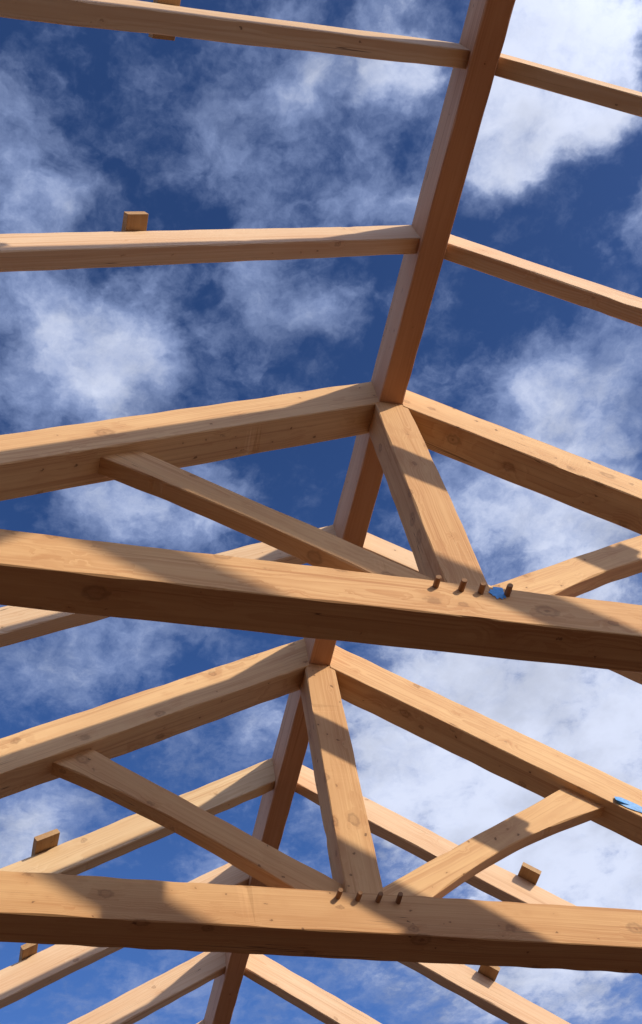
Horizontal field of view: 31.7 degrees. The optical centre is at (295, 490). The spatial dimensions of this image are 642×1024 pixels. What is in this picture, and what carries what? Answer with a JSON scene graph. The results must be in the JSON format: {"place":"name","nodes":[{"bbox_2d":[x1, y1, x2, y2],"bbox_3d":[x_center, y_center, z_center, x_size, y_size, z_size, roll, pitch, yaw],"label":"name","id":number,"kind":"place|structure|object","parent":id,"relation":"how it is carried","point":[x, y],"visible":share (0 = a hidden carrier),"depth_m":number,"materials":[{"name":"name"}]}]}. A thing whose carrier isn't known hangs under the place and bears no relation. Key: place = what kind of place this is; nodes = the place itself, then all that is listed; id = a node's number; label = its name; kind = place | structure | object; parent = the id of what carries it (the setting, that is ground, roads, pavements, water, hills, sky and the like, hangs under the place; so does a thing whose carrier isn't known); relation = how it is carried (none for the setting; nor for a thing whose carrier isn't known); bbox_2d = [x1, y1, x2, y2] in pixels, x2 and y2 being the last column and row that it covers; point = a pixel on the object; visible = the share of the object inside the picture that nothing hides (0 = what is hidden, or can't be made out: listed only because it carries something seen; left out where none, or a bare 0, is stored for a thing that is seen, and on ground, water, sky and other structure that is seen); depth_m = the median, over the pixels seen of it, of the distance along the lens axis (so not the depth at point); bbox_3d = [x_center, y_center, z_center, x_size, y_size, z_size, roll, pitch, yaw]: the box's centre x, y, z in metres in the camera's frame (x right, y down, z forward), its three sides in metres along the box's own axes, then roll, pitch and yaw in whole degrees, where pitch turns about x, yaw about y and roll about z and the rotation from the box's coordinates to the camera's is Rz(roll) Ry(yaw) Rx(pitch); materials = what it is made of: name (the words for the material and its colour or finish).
{"place":"outdoors","nodes":[
{"label":"outdoors","id":0,"kind":"place"},
{"bbox_2d":[0,0,641,1023],"label":"sky","id":1,"kind":"structure","parent":0,"point":[97,126],"materials":[{"name":"blue"}]},
{"bbox_3d":[3.487,3.723,3.684,0.189,4.964,0.187,7,-62,-11],"label":"timber post","id":2,"kind":"object","parent":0,"visible":0},
{"bbox_2d":[0,638,641,972],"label":"king post truss","id":3,"kind":"object","parent":2,"relation":"on","point":[352,908],"visible":0.99,"depth_m":5.67,"materials":[{"name":"beige wood"}]},
{"bbox_2d":[615,797,641,811],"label":"tape scrap","id":4,"kind":"object","parent":3,"relation":"attached to","point":[628,804],"visible":1,"depth_m":6.40,"materials":[{"name":"blue plastic"}]},
{"label":"ground","id":5,"kind":"structure","parent":0,"visible":0},
{"bbox_3d":[-1.881,1.421,1.703,0.189,4.964,0.180,7,-62,-11],"label":"timber post","id":6,"kind":"object","parent":5,"relation":"on","visible":0},
{"bbox_2d":[0,382,641,672],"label":"king post truss","id":7,"kind":"object","parent":6,"relation":"on","point":[442,600],"visible":1,"depth_m":4.78,"materials":[{"name":"beige wood"}]},
{"bbox_2d":[204,0,515,1023],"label":"ridge beam","id":8,"kind":"structure","parent":7,"relation":"on","point":[484,32],"depth_m":5.95,"materials":[{"name":"brown wood"}]},
{"bbox_2d":[489,587,505,598],"bbox_3d":[0.812,0.412,4.557,0.074,0.087,0.001,7,-62,-11],"label":"tape scrap","id":9,"kind":"object","parent":7,"relation":"attached to","point":[497,592],"visible":1,"depth_m":4.56,"materials":[{"name":"blue plastic"}]},
{"bbox_3d":[3.460,1.662,5.545,0.342,0.182,1.611,7,-62,-11],"label":"wall plate","id":10,"kind":"object","parent":7,"relation":"attached to","visible":0},
{"bbox_2d":[363,533,641,684],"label":"common rafter","id":11,"kind":"object","parent":10,"relation":"on","point":[392,552],"visible":0.12,"depth_m":6.62,"materials":[{"name":"brown wood"}]},
{"bbox_3d":[-3.234,6.761,4.614,0.183,5.016,0.183,7,-62,-11],"label":"timber post","id":12,"kind":"object","parent":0,"visible":0},
{"bbox_3d":[-3.098,3.743,5.919,0.342,0.183,4.636,7,-62,-11],"label":"wall plate","id":13,"kind":"object","parent":12,"relation":"on","visible":0},
{"bbox_2d":[0,863,248,1008],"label":"common rafter","id":14,"kind":"object","parent":13,"relation":"on","point":[21,979],"visible":0.41,"depth_m":6.99,"materials":[{"name":"beige wood"}]},
{"bbox_2d":[19,943,37,960],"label":"wood block","id":15,"kind":"structure","parent":14,"relation":"on","point":[27,950],"depth_m":6.96,"materials":[{"name":"brown wood"}]},
{"bbox_2d":[0,758,274,874],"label":"common rafter","id":16,"kind":"object","parent":13,"relation":"on","point":[98,847],"visible":0.75,"depth_m":6.83,"materials":[{"name":"yellow wood"}]},
{"bbox_2d":[31,829,59,855],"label":"wood block","id":17,"kind":"structure","parent":16,"relation":"on","point":[46,841],"depth_m":6.54,"materials":[{"name":"brown wood"}]},
{"bbox_2d":[67,952,225,1023],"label":"common rafter","id":18,"kind":"object","parent":13,"relation":"on","point":[140,1002],"visible":0.93,"depth_m":8.03,"materials":[{"name":"beige wood"}]},
{"bbox_3d":[2.641,7.533,5.784,0.183,5.016,0.183,7,-62,-11],"label":"timber post","id":19,"kind":"object","parent":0,"visible":0},
{"bbox_3d":[2.778,4.515,7.089,0.343,0.182,4.636,7,-62,-11],"label":"wall plate","id":20,"kind":"object","parent":19,"relation":"on","visible":0},
{"bbox_2d":[244,954,380,1023],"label":"common rafter","id":21,"kind":"object","parent":20,"relation":"on","point":[302,993],"visible":0.94,"depth_m":8.27,"materials":[{"name":"beige wood"}]},
{"bbox_2d":[295,765,641,974],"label":"common rafter","id":22,"kind":"object","parent":20,"relation":"on","point":[428,845],"visible":0.37,"depth_m":7.25,"materials":[{"name":"beige wood"}]},
{"bbox_2d":[517,862,541,884],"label":"wood block","id":23,"kind":"structure","parent":22,"relation":"on","point":[529,873],"depth_m":7.14,"materials":[{"name":"brown wood"}]},
{"bbox_2d":[397,961,569,1023],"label":"common rafter","id":24,"kind":"object","parent":20,"relation":"on","point":[490,996],"visible":0.41,"depth_m":7.47,"materials":[{"name":"beige wood"}]},
{"bbox_2d":[478,965,499,980],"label":"wood block","id":25,"kind":"structure","parent":24,"relation":"on","point":[491,972],"depth_m":7.56,"materials":[{"name":"brown wood"}]},
{"bbox_3d":[-1.782,-1.759,2.941,0.342,0.183,4.178,7,-62,-11],"label":"wall plate","id":26,"kind":"object","parent":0,"visible":0},
{"bbox_2d":[0,225,419,271],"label":"common rafter","id":27,"kind":"object","parent":26,"relation":"on","point":[45,251],"visible":1,"depth_m":4.88,"materials":[{"name":"beige wood"}]},
{"bbox_2d":[121,211,148,230],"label":"wood block","id":28,"kind":"structure","parent":27,"relation":"on","point":[135,220],"depth_m":4.82,"materials":[{"name":"brown wood"}]},
{"bbox_2d":[0,0,469,68],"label":"common rafter","id":29,"kind":"object","parent":26,"relation":"on","point":[137,16],"visible":1,"depth_m":4.45,"materials":[{"name":"brown wood"}]},
{"bbox_2d":[148,0,180,40],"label":"wood block","id":30,"kind":"structure","parent":29,"relation":"on","point":[168,2],"depth_m":4.44,"materials":[{"name":"brown wood"}]},
{"bbox_3d":[4.093,-0.988,4.111,0.343,0.183,4.178,7,-62,-11],"label":"wall plate","id":31,"kind":"object","parent":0,"visible":0},
{"bbox_2d":[444,234,641,326],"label":"common rafter","id":32,"kind":"object","parent":31,"relation":"on","point":[617,304],"visible":0.97,"depth_m":5.63,"materials":[{"name":"beige wood"}]},
{"bbox_2d":[494,53,641,116],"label":"common rafter","id":33,"kind":"object","parent":31,"relation":"on","point":[575,86],"visible":0.94,"depth_m":5.25,"materials":[{"name":"brown wood"}]},
{"bbox_3d":[-2.416,0.890,4.375,0.343,0.182,1.611,7,-62,-11],"label":"wall plate","id":34,"kind":"object","parent":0,"visible":0},
{"bbox_2d":[0,525,335,646],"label":"common rafter","id":35,"kind":"object","parent":34,"relation":"on","point":[19,624],"visible":0.25,"depth_m":5.43,"materials":[{"name":"brown wood"}]}
]}

